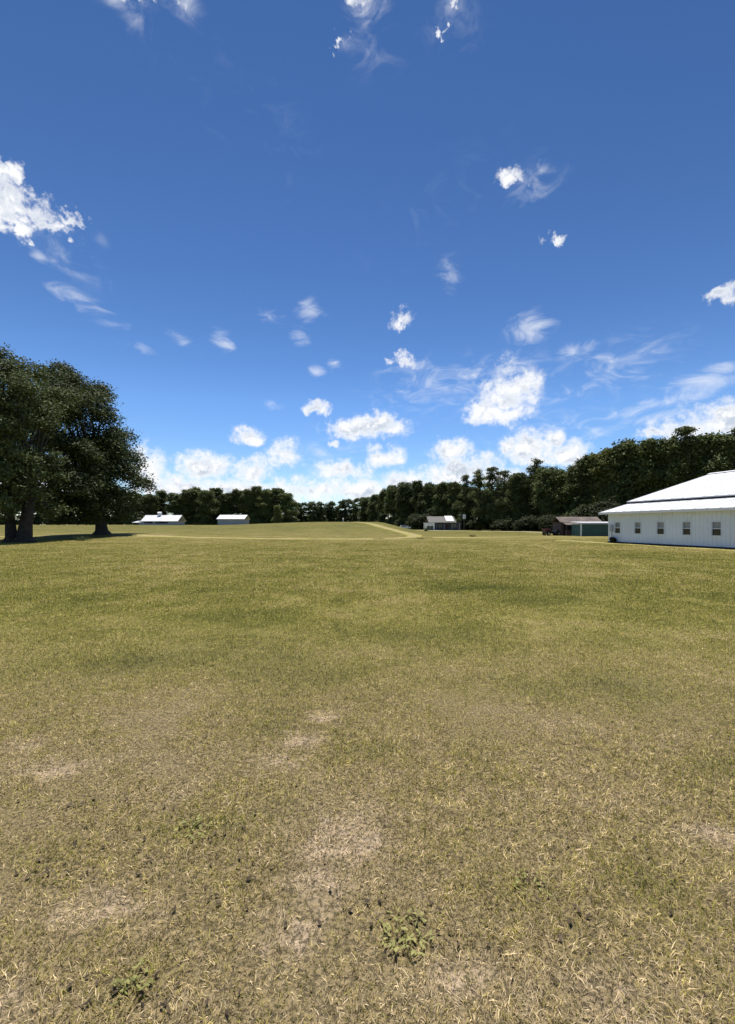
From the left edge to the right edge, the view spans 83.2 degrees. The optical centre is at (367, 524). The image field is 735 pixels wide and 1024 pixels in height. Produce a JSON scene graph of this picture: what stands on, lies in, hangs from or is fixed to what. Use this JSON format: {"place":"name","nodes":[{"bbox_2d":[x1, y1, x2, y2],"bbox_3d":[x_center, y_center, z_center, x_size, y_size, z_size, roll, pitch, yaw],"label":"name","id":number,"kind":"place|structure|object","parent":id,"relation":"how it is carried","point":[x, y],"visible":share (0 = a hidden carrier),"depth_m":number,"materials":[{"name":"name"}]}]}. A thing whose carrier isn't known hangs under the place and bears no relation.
{"place":"outdoors","nodes":[
{"label":"outdoors","id":0,"kind":"place"},
{"bbox_2d":[0,534,372,538],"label":"grass track","id":1,"kind":"structure","parent":0,"point":[200,537],"depth_m":50.28,"materials":[{"name":"green plant"}]},
{"bbox_2d":[0,522,734,1023],"bbox_3d":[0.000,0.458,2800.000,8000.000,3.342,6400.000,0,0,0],"label":"ground","id":2,"kind":"structure","parent":0,"point":[296,898],"depth_m":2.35,"materials":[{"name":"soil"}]},
{"bbox_2d":[0,498,22,524],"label":"woodland tree","id":3,"kind":"object","parent":2,"relation":"on","point":[3,521],"visible":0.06,"depth_m":197.58,"materials":[{"name":"green plant"}]},
{"bbox_2d":[33,508,46,524],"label":"woodland tree","id":4,"kind":"object","parent":2,"relation":"on","point":[36,519],"visible":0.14,"depth_m":204.66,"materials":[{"name":"green plant"}]},
{"bbox_2d":[0,342,91,542],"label":"oak tree","id":5,"kind":"object","parent":2,"relation":"on","point":[25,466],"visible":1,"depth_m":38.59,"materials":[{"name":"green plant"}]},
{"bbox_2d":[41,501,67,524],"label":"woodland tree","id":6,"kind":"object","parent":2,"relation":"on","point":[51,520],"visible":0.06,"depth_m":195.18,"materials":[{"name":"green plant"}]},
{"bbox_2d":[69,505,84,524],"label":"woodland tree","id":7,"kind":"object","parent":2,"relation":"on","point":[74,522],"visible":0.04,"depth_m":203.48,"materials":[{"name":"green plant"}]},
{"bbox_2d":[73,534,90,540],"bbox_3d":[-28.894,1.326,41.985,1.490,0.743,1.769,0,0,0],"label":"bush","id":8,"kind":"object","parent":2,"relation":"on","point":[82,539],"visible":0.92,"depth_m":41.86,"materials":[{"name":"green plant"}]},
{"bbox_2d":[8,358,157,534],"bbox_3d":[-34.852,-9.783,51.521,15.241,22.576,19.461,0,0,0],"label":"oak tree","id":9,"kind":"object","parent":2,"relation":"on","point":[98,467],"visible":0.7,"depth_m":50.51,"materials":[{"name":"green plant"}]},
{"bbox_2d":[107,499,128,524],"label":"woodland tree","id":10,"kind":"object","parent":2,"relation":"on","point":[120,523],"visible":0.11,"depth_m":202.84,"materials":[{"name":"green plant"}]},
{"bbox_2d":[109,957,152,1005],"bbox_3d":[-0.839,1.625,1.458,0.133,0.052,0.126,0,0,-44],"label":"broadleaf weed","id":11,"kind":"object","parent":2,"relation":"on","point":[127,982],"visible":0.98,"depth_m":1.46,"materials":[{"name":"green plant"}]},
{"bbox_2d":[122,492,152,524],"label":"woodland tree","id":12,"kind":"object","parent":2,"relation":"on","point":[137,509],"visible":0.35,"depth_m":200.41,"materials":[{"name":"green plant"}]},
{"bbox_2d":[138,493,161,518],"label":"woodland tree","id":13,"kind":"object","parent":2,"relation":"on","point":[151,502],"visible":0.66,"depth_m":203.75,"materials":[{"name":"green plant"}]},
{"bbox_2d":[132,512,185,524],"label":"long shed","id":14,"kind":"structure","parent":2,"relation":"on","point":[159,519],"depth_m":165.81,"materials":[{"name":"white metal"}]},
{"bbox_2d":[154,489,169,514],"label":"woodland tree","id":15,"kind":"object","parent":2,"relation":"on","point":[161,494],"visible":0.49,"depth_m":212.57,"materials":[{"name":"green plant"}]},
{"bbox_2d":[163,492,184,517],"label":"woodland tree","id":16,"kind":"object","parent":2,"relation":"on","point":[173,501],"visible":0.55,"depth_m":204.56,"materials":[{"name":"green plant"}]},
{"bbox_2d":[176,489,196,524],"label":"woodland tree","id":17,"kind":"object","parent":2,"relation":"on","point":[185,495],"visible":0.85,"depth_m":204.01,"materials":[{"name":"green plant"}]},
{"bbox_2d":[174,813,212,839],"bbox_3d":[-0.929,1.628,2.231,0.205,0.048,0.197,0,0,0],"label":"broadleaf weed","id":18,"kind":"object","parent":2,"relation":"on","point":[193,826],"visible":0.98,"depth_m":2.24,"materials":[{"name":"green plant"}]},
{"bbox_2d":[185,486,204,524],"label":"woodland tree","id":19,"kind":"object","parent":2,"relation":"on","point":[195,500],"visible":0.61,"depth_m":208.07,"materials":[{"name":"green plant"}]},
{"bbox_2d":[193,489,220,524],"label":"woodland tree","id":20,"kind":"object","parent":2,"relation":"on","point":[207,505],"visible":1,"depth_m":203.53,"materials":[{"name":"green plant"}]},
{"bbox_2d":[209,488,225,524],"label":"woodland tree","id":21,"kind":"object","parent":2,"relation":"on","point":[218,492],"visible":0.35,"depth_m":212.29,"materials":[{"name":"green plant"}]},
{"bbox_2d":[216,492,237,524],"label":"woodland tree","id":22,"kind":"object","parent":2,"relation":"on","point":[228,504],"visible":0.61,"depth_m":205.38,"materials":[{"name":"green plant"}]},
{"bbox_2d":[217,515,249,524],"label":"grey shed","id":23,"kind":"structure","parent":2,"relation":"on","point":[232,519],"depth_m":168.00,"materials":[{"name":"white metal"}]},
{"bbox_2d":[228,519,233,524],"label":"sliding door","id":24,"kind":"structure","parent":23,"relation":"in","point":[230,521],"depth_m":167.92,"materials":[{"name":"grey metal"}]},
{"bbox_2d":[228,488,244,514],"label":"woodland tree","id":25,"kind":"object","parent":2,"relation":"on","point":[236,494],"visible":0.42,"depth_m":205.11,"materials":[{"name":"green plant"}]},
{"bbox_2d":[236,488,259,523],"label":"woodland tree","id":26,"kind":"object","parent":2,"relation":"on","point":[246,495],"visible":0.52,"depth_m":203.33,"materials":[{"name":"green plant"}]},
{"bbox_2d":[248,485,263,523],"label":"woodland tree","id":27,"kind":"object","parent":2,"relation":"on","point":[255,490],"visible":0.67,"depth_m":202.03,"materials":[{"name":"green plant"}]},
{"bbox_2d":[254,488,278,523],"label":"woodland tree","id":28,"kind":"object","parent":2,"relation":"on","point":[265,502],"visible":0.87,"depth_m":200.07,"materials":[{"name":"green plant"}]},
{"bbox_2d":[267,487,284,522],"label":"woodland tree","id":29,"kind":"object","parent":2,"relation":"on","point":[277,491],"visible":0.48,"depth_m":201.00,"materials":[{"name":"green plant"}]},
{"bbox_2d":[270,505,282,522],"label":"tree","id":30,"kind":"object","parent":2,"relation":"on","point":[278,512],"visible":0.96,"depth_m":189.05,"materials":[{"name":"green plant"}]},
{"bbox_2d":[276,492,300,522],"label":"woodland tree","id":31,"kind":"object","parent":2,"relation":"on","point":[289,503],"visible":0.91,"depth_m":198.75,"materials":[{"name":"green plant"}]},
{"bbox_2d":[283,494,382,521],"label":"wood","id":32,"kind":"object","parent":2,"relation":"on","point":[320,512],"visible":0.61,"depth_m":352.22,"materials":[{"name":"green plant"}]},
{"bbox_2d":[358,498,369,521],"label":"woodland tree","id":33,"kind":"object","parent":2,"relation":"on","point":[364,505],"visible":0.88,"depth_m":266.49,"materials":[{"name":"green plant"}]},
{"bbox_2d":[363,493,381,521],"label":"woodland tree","id":34,"kind":"object","parent":2,"relation":"on","point":[372,511],"visible":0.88,"depth_m":248.05,"materials":[{"name":"green plant"}]},
{"bbox_2d":[15,754,734,1013],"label":"leaf litter","id":35,"kind":"object","parent":2,"relation":"on","point":[218,902],"visible":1,"depth_m":1.78,"materials":[{"name":"brown plant"}]},
{"bbox_2d":[376,488,389,522],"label":"woodland tree","id":36,"kind":"object","parent":2,"relation":"on","point":[381,506],"visible":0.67,"depth_m":226.77,"materials":[{"name":"green plant"}]},
{"bbox_2d":[380,484,402,524],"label":"woodland tree","id":37,"kind":"object","parent":2,"relation":"on","point":[390,496],"visible":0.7,"depth_m":210.13,"materials":[{"name":"green plant"}]},
{"bbox_2d":[392,481,416,528],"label":"woodland tree","id":38,"kind":"object","parent":2,"relation":"on","point":[404,505],"visible":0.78,"depth_m":196.62,"materials":[{"name":"green plant"}]},
{"bbox_2d":[379,906,434,958],"bbox_3d":[0.155,1.623,1.645,0.220,0.047,0.207,0,0,0],"label":"broadleaf weed","id":39,"kind":"object","parent":2,"relation":"on","point":[402,939],"visible":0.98,"depth_m":1.62,"materials":[{"name":"green plant"}]},
{"bbox_2d":[407,480,423,528],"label":"woodland tree","id":40,"kind":"object","parent":2,"relation":"on","point":[417,486],"visible":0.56,"depth_m":188.91,"materials":[{"name":"green plant"}]},
{"bbox_2d":[404,513,431,529],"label":"bush","id":41,"kind":"object","parent":2,"relation":"on","point":[415,520],"visible":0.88,"depth_m":174.20,"materials":[{"name":"green plant"}]},
{"bbox_2d":[416,482,440,528],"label":"woodland tree","id":42,"kind":"object","parent":2,"relation":"on","point":[426,496],"visible":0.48,"depth_m":181.73,"materials":[{"name":"green plant"}]},
{"bbox_2d":[424,523,434,529],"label":"white garage","id":43,"kind":"structure","parent":2,"relation":"on","point":[430,526],"depth_m":147.00,"materials":[{"name":"paint"}]},
{"bbox_2d":[427,480,450,515],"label":"woodland tree","id":44,"kind":"object","parent":2,"relation":"on","point":[440,497],"visible":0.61,"depth_m":175.76,"materials":[{"name":"green plant"}]},
{"bbox_2d":[425,516,460,529],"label":"grey house","id":45,"kind":"structure","parent":2,"relation":"on","point":[445,522],"depth_m":152.00,"materials":[{"name":"grey metal"}]},
{"bbox_2d":[446,481,463,528],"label":"woodland tree","id":46,"kind":"object","parent":2,"relation":"on","point":[454,488],"visible":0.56,"depth_m":170.89,"materials":[{"name":"green plant"}]},
{"bbox_2d":[452,474,478,529],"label":"pine tree","id":47,"kind":"object","parent":2,"relation":"on","point":[467,504],"visible":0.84,"depth_m":158.82,"materials":[{"name":"green plant"}]},
{"bbox_2d":[458,517,474,529],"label":"bush","id":48,"kind":"object","parent":2,"relation":"on","point":[464,522],"visible":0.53,"depth_m":155.06,"materials":[{"name":"green plant"}]},
{"bbox_2d":[463,487,485,529],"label":"woodland tree","id":49,"kind":"object","parent":2,"relation":"on","point":[469,501],"visible":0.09,"depth_m":168.19,"materials":[{"name":"green plant"}]},
{"bbox_2d":[467,518,490,529],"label":"bush","id":50,"kind":"object","parent":2,"relation":"on","point":[471,523],"visible":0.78,"depth_m":146.10,"materials":[{"name":"green plant"}]},
{"bbox_2d":[468,469,490,529],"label":"pine tree","id":51,"kind":"object","parent":2,"relation":"on","point":[477,480],"visible":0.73,"depth_m":148.84,"materials":[{"name":"green plant"}]},
{"bbox_2d":[418,530,541,532],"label":"gravel drive","id":52,"kind":"structure","parent":2,"relation":"on","point":[444,530],"depth_m":139.13,"materials":[{"name":"beige gravel"}]},
{"bbox_2d":[474,488,496,529],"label":"woodland tree","id":53,"kind":"object","parent":2,"relation":"on","point":[486,491],"visible":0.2,"depth_m":162.60,"materials":[{"name":"green plant"}]},
{"bbox_2d":[479,467,506,530],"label":"pine tree","id":54,"kind":"object","parent":2,"relation":"on","point":[490,476],"visible":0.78,"depth_m":144.76,"materials":[{"name":"green plant"}]},
{"bbox_2d":[488,470,512,529],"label":"pine tree","id":55,"kind":"object","parent":2,"relation":"on","point":[501,500],"visible":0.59,"depth_m":141.31,"materials":[{"name":"green plant"}]},
{"bbox_2d":[490,518,519,530],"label":"bush","id":56,"kind":"object","parent":2,"relation":"on","point":[499,524],"visible":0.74,"depth_m":134.33,"materials":[{"name":"green plant"}]},
{"bbox_2d":[502,472,532,530],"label":"woodland tree","id":57,"kind":"object","parent":2,"relation":"on","point":[517,491],"visible":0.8,"depth_m":133.95,"materials":[{"name":"green plant"}]},
{"bbox_2d":[510,515,544,530],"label":"bush","id":58,"kind":"object","parent":2,"relation":"on","point":[528,523],"visible":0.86,"depth_m":120.65,"materials":[{"name":"green plant"}]},
{"bbox_2d":[510,868,551,895],"bbox_3d":[0.732,1.620,1.865,0.159,0.047,0.140,0,0,0],"label":"broadleaf weed","id":59,"kind":"object","parent":2,"relation":"on","point":[524,873],"visible":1,"depth_m":1.87,"materials":[{"name":"green plant"}]},
{"bbox_2d":[522,457,544,530],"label":"pine tree","id":60,"kind":"object","parent":2,"relation":"on","point":[534,512],"visible":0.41,"depth_m":132.76,"materials":[{"name":"green plant"}]},
{"bbox_2d":[528,479,541,515],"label":"woodland tree","id":61,"kind":"object","parent":2,"relation":"on","point":[530,484],"visible":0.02,"depth_m":145.23,"materials":[{"name":"green plant"}]},
{"bbox_2d":[529,466,569,530],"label":"woodland tree","id":62,"kind":"object","parent":2,"relation":"on","point":[543,484],"visible":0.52,"depth_m":122.74,"materials":[{"name":"green plant"}]},
{"bbox_2d":[536,514,563,529],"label":"bush","id":63,"kind":"object","parent":2,"relation":"on","point":[545,520],"visible":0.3,"depth_m":105.53,"materials":[{"name":"green plant"}]},
{"bbox_2d":[542,525,559,535],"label":"utility cart","id":64,"kind":"object","parent":2,"relation":"on","point":[548,531],"visible":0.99,"depth_m":65.44,"materials":[{"name":"paint"}]},
{"bbox_2d":[544,469,578,516],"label":"woodland tree","id":65,"kind":"object","parent":2,"relation":"on","point":[556,495],"visible":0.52,"depth_m":120.56,"materials":[{"name":"green plant"}]},
{"bbox_2d":[560,463,586,514],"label":"woodland tree","id":66,"kind":"object","parent":2,"relation":"on","point":[571,471],"visible":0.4,"depth_m":115.42,"materials":[{"name":"green plant"}]},
{"bbox_2d":[551,517,601,535],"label":"rusty shed","id":67,"kind":"structure","parent":2,"relation":"on","point":[563,525],"depth_m":65.49,"materials":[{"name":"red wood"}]},
{"bbox_2d":[564,525,571,534],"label":"door","id":68,"kind":"structure","parent":67,"relation":"in","point":[569,527],"depth_m":65.17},
{"bbox_2d":[564,511,589,516],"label":"bush","id":69,"kind":"object","parent":2,"relation":"on","point":[571,514],"visible":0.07,"depth_m":96.23,"materials":[{"name":"green plant"}]},
{"bbox_2d":[571,453,598,513],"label":"woodland tree","id":70,"kind":"object","parent":2,"relation":"on","point":[582,465],"visible":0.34,"depth_m":111.11,"materials":[{"name":"green plant"}]},
{"bbox_2d":[571,522,607,535],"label":"green shed","id":71,"kind":"structure","parent":2,"relation":"on","point":[589,528],"depth_m":60.00,"materials":[{"name":"metal"}]},
{"bbox_2d":[576,499,621,521],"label":"bush","id":72,"kind":"object","parent":2,"relation":"on","point":[595,509],"visible":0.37,"depth_m":91.30,"materials":[{"name":"green plant"}]},
{"bbox_2d":[583,447,626,505],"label":"woodland tree","id":73,"kind":"object","parent":2,"relation":"on","point":[600,463],"visible":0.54,"depth_m":106.09,"materials":[{"name":"green plant"}]},
{"bbox_2d":[608,537,616,542],"bbox_3d":[22.076,1.354,37.233,0.669,0.643,0.851,0,0,24],"label":"corner bush","id":74,"kind":"object","parent":2,"relation":"on","point":[612,539],"visible":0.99,"depth_m":37.04,"materials":[{"name":"green plant"}]},
{"bbox_2d":[591,437,656,504],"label":"woodland tree","id":75,"kind":"object","parent":2,"relation":"on","point":[632,463],"visible":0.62,"depth_m":102.64,"materials":[{"name":"green plant"}]},
{"bbox_2d":[554,540,734,550],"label":"worn verge","id":76,"kind":"structure","parent":2,"relation":"on","point":[640,544],"depth_m":34.03,"materials":[{"name":"beige soil"}]},
{"bbox_2d":[631,438,662,497],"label":"woodland tree","id":77,"kind":"object","parent":2,"relation":"on","point":[649,444],"visible":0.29,"depth_m":102.45,"materials":[{"name":"green plant"}]},
{"bbox_2d":[598,470,734,548],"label":"metal barn","id":78,"kind":"structure","parent":2,"relation":"on","point":[699,512],"depth_m":32.69,"materials":[{"name":"white metal"}]},
{"bbox_2d":[614,522,620,533],"bbox_3d":[22.387,0.260,37.005,0.140,1.060,0.720,0,0,-11],"label":"window","id":79,"kind":"structure","parent":78,"relation":"in","point":[617,530],"depth_m":37.06,"materials":[{"name":"white glass"}]},
{"bbox_2d":[634,522,640,533],"bbox_3d":[22.815,0.260,34.888,0.140,1.060,0.720,0,0,-11],"label":"window","id":80,"kind":"structure","parent":78,"relation":"in","point":[637,530],"depth_m":34.98,"materials":[{"name":"white glass"}]},
{"bbox_2d":[656,521,664,534],"bbox_3d":[23.245,0.260,32.774,0.140,1.060,0.720,0,0,-11],"label":"window","id":81,"kind":"structure","parent":78,"relation":"in","point":[661,524],"depth_m":32.78,"materials":[{"name":"white glass"}]},
{"bbox_2d":[682,521,690,535],"bbox_3d":[23.673,0.260,30.657,0.140,1.060,0.720,0,0,-11],"label":"window","id":82,"kind":"structure","parent":78,"relation":"in","point":[686,531],"depth_m":30.69,"materials":[{"name":"white glass"}]},
{"bbox_2d":[711,521,721,535],"bbox_3d":[24.100,0.260,28.539,0.140,1.060,0.720,0,0,-11],"label":"window","id":83,"kind":"structure","parent":78,"relation":"in","point":[717,525],"depth_m":28.55,"materials":[{"name":"white glass"}]},
{"bbox_2d":[641,436,693,494],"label":"woodland tree","id":84,"kind":"object","parent":2,"relation":"on","point":[670,473],"visible":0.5,"depth_m":100.85,"materials":[{"name":"green plant"}]},
{"bbox_2d":[657,425,701,481],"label":"pine tree","id":85,"kind":"object","parent":2,"relation":"on","point":[685,440],"visible":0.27,"depth_m":100.74,"materials":[{"name":"green plant"}]},
{"bbox_2d":[680,430,724,479],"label":"woodland tree","id":86,"kind":"object","parent":2,"relation":"on","point":[700,450],"visible":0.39,"depth_m":98.46,"materials":[{"name":"green plant"}]},
{"bbox_2d":[689,432,734,473],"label":"woodland tree","id":87,"kind":"object","parent":2,"relation":"on","point":[724,445],"visible":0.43,"depth_m":95.50,"materials":[{"name":"green plant"}]},
{"bbox_2d":[728,427,734,469],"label":"pine tree","id":88,"kind":"object","parent":2,"relation":"on","point":[732,430],"visible":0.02,"depth_m":96.54,"materials":[{"name":"green plant"}]},
{"bbox_2d":[0,0,734,524],"label":"sky","id":89,"kind":"structure","parent":0,"point":[325,251],"materials":[{"name":"blue"}]},
{"bbox_2d":[359,522,421,538],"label":"dirt road","id":90,"kind":"structure","parent":0,"point":[411,535],"depth_m":70.09,"materials":[{"name":"beige soil"}]},
{"bbox_2d":[432,537,488,537],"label":"dirt path","id":91,"kind":"structure","parent":0,"point":[460,537],"depth_m":53.42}
]}

